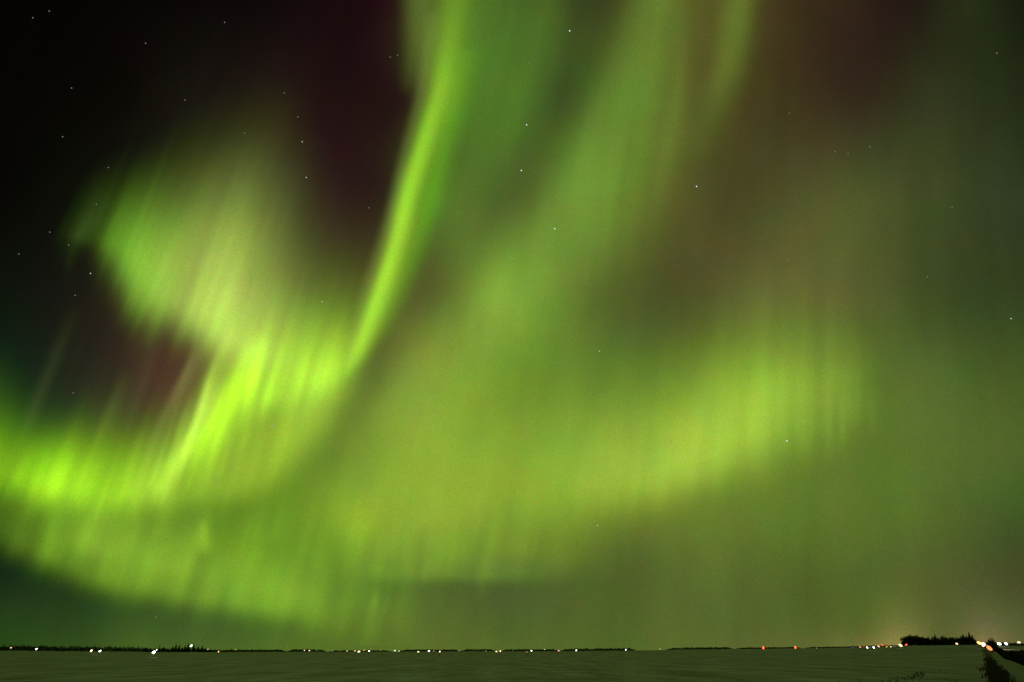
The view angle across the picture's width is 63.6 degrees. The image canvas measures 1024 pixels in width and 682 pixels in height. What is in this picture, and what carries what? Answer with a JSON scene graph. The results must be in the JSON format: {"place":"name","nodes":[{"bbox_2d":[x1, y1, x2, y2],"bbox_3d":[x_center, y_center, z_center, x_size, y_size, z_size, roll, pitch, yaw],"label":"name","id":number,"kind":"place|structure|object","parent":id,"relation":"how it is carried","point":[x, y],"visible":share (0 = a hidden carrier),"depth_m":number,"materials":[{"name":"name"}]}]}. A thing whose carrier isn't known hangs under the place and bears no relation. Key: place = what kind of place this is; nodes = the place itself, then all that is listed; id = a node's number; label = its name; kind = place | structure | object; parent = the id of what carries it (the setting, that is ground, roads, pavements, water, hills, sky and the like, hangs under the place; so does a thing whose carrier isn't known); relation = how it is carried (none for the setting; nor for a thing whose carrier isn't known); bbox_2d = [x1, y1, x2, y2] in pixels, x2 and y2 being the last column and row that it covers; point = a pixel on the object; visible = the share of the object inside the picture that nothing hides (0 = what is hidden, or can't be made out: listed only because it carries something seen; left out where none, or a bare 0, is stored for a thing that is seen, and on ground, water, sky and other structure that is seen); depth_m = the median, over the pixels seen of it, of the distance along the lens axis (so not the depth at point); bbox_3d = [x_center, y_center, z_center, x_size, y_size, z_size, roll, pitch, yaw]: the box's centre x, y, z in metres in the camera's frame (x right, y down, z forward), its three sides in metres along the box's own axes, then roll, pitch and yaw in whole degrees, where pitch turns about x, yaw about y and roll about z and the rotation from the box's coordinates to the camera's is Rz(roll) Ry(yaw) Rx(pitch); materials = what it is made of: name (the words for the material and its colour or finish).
{"place":"outdoors","nodes":[
{"label":"outdoors","id":0,"kind":"place"},
{"bbox_2d":[0,0,1023,651],"bbox_3d":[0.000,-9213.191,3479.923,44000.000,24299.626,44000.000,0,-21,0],"label":"sky","id":1,"kind":"structure","parent":0,"point":[352,338],"depth_m":20460.06,"materials":[{"name":"green"}]},
{"bbox_2d":[0,645,1023,681],"bbox_3d":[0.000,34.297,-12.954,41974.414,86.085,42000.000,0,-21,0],"label":"ground","id":2,"kind":"structure","parent":0,"point":[959,663],"depth_m":112.34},
{"bbox_2d":[0,644,148,651],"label":"distant wood","id":3,"kind":"object","parent":2,"relation":"on","point":[63,648],"visible":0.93,"depth_m":758.35,"materials":[{"name":"black plant"}]},
{"bbox_2d":[151,648,211,651],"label":"distant wood","id":4,"kind":"object","parent":2,"relation":"on","point":[170,649],"visible":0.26,"depth_m":792.97,"materials":[{"name":"black plant"}]},
{"bbox_2d":[210,649,286,651],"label":"distant wood","id":5,"kind":"object","parent":2,"relation":"on","point":[259,650],"visible":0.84,"depth_m":813.07,"materials":[{"name":"black plant"}]},
{"bbox_2d":[287,648,325,651],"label":"distant wood","id":6,"kind":"object","parent":2,"relation":"on","point":[301,650],"visible":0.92,"depth_m":823.74,"materials":[{"name":"black plant"}]},
{"bbox_2d":[330,650,390,651],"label":"distant wood","id":7,"kind":"object","parent":2,"relation":"on","point":[360,651],"visible":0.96,"depth_m":833.99,"materials":[{"name":"black plant"}]},
{"bbox_2d":[399,649,459,651],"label":"distant wood","id":8,"kind":"object","parent":2,"relation":"on","point":[407,650],"visible":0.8,"depth_m":843.73,"materials":[{"name":"black plant"}]},
{"bbox_2d":[462,649,495,650],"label":"distant wood","id":9,"kind":"object","parent":2,"relation":"on","point":[478,650],"visible":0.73,"depth_m":847.30,"materials":[{"name":"black plant"}]},
{"bbox_2d":[504,649,557,650],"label":"distant wood","id":10,"kind":"object","parent":2,"relation":"on","point":[530,650],"visible":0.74,"depth_m":847.76,"materials":[{"name":"black plant"}]},
{"bbox_2d":[561,647,633,650],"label":"distant wood","id":11,"kind":"object","parent":2,"relation":"on","point":[604,649],"visible":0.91,"depth_m":844.75,"materials":[{"name":"black plant"}]},
{"bbox_2d":[666,647,731,649],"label":"distant wood","id":12,"kind":"object","parent":2,"relation":"on","point":[686,648],"visible":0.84,"depth_m":829.42,"materials":[{"name":"black plant"}]},
{"bbox_2d":[737,647,798,648],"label":"distant wood","id":13,"kind":"object","parent":2,"relation":"on","point":[765,648],"visible":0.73,"depth_m":813.46,"materials":[{"name":"black plant"}]},
{"bbox_2d":[807,645,898,647],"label":"distant wood","id":14,"kind":"object","parent":2,"relation":"on","point":[852,646],"visible":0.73,"depth_m":792.40,"materials":[{"name":"black plant"}]},
{"bbox_2d":[900,636,910,644],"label":"broad tree","id":15,"kind":"object","parent":2,"relation":"on","point":[906,640],"visible":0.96,"depth_m":684.65,"materials":[{"name":"black plant"}]},
{"bbox_2d":[907,634,916,645],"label":"broad tree","id":16,"kind":"object","parent":2,"relation":"on","point":[911,638],"visible":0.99,"depth_m":684.99,"materials":[{"name":"black plant"}]},
{"bbox_2d":[839,666,989,681],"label":"field weeds","id":17,"kind":"object","parent":2,"relation":"on","point":[980,669],"visible":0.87,"depth_m":60.10,"materials":[{"name":"plant"}]},
{"bbox_2d":[913,635,921,645],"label":"broad tree","id":18,"kind":"object","parent":2,"relation":"on","point":[917,639],"visible":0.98,"depth_m":685.87,"materials":[{"name":"black plant"}]},
{"bbox_2d":[933,634,938,644],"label":"spruce tree","id":19,"kind":"object","parent":2,"relation":"on","point":[935,640],"visible":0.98,"depth_m":675.86,"materials":[{"name":"black plant"}]},
{"bbox_2d":[900,635,974,645],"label":"distant wood","id":20,"kind":"object","parent":2,"relation":"on","point":[943,636],"visible":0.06,"depth_m":697.77,"materials":[{"name":"black plant"}]},
{"bbox_2d":[985,638,996,651],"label":"broad tree","id":21,"kind":"object","parent":2,"relation":"on","point":[991,645],"visible":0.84,"depth_m":353.32,"materials":[{"name":"black plant"}]},
{"bbox_2d":[978,647,1020,681],"bbox_3d":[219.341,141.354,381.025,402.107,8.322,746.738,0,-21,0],"label":"ditch weeds","id":22,"kind":"object","parent":2,"relation":"on","point":[995,673],"visible":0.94,"depth_m":64.38,"materials":[{"name":"plant"}]},
{"bbox_2d":[981,642,1023,645],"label":"distant wood","id":23,"kind":"object","parent":2,"relation":"on","point":[1013,644],"visible":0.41,"depth_m":738.23,"materials":[{"name":"black plant"}]},
{"bbox_2d":[1003,651,1010,659],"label":"shrub","id":24,"kind":"object","parent":2,"relation":"on","point":[1006,656],"visible":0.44,"depth_m":183.82,"materials":[{"name":"black plant"}]},
{"bbox_2d":[1008,650,1014,661],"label":"shrub","id":25,"kind":"object","parent":2,"relation":"on","point":[1012,652],"visible":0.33,"depth_m":159.11,"materials":[{"name":"black plant"}]},
{"bbox_2d":[1013,650,1022,664],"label":"shrub","id":26,"kind":"object","parent":2,"relation":"on","point":[1015,657],"visible":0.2,"depth_m":121.50,"materials":[{"name":"black plant"}]},
{"bbox_2d":[1017,649,1023,665],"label":"shrub","id":27,"kind":"object","parent":2,"relation":"on","point":[1020,660],"visible":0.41,"depth_m":106.54,"materials":[{"name":"black plant"}]},
{"bbox_2d":[977,645,1023,681],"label":"road","id":28,"kind":"structure","parent":0,"point":[1016,671],"depth_m":96.60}
]}

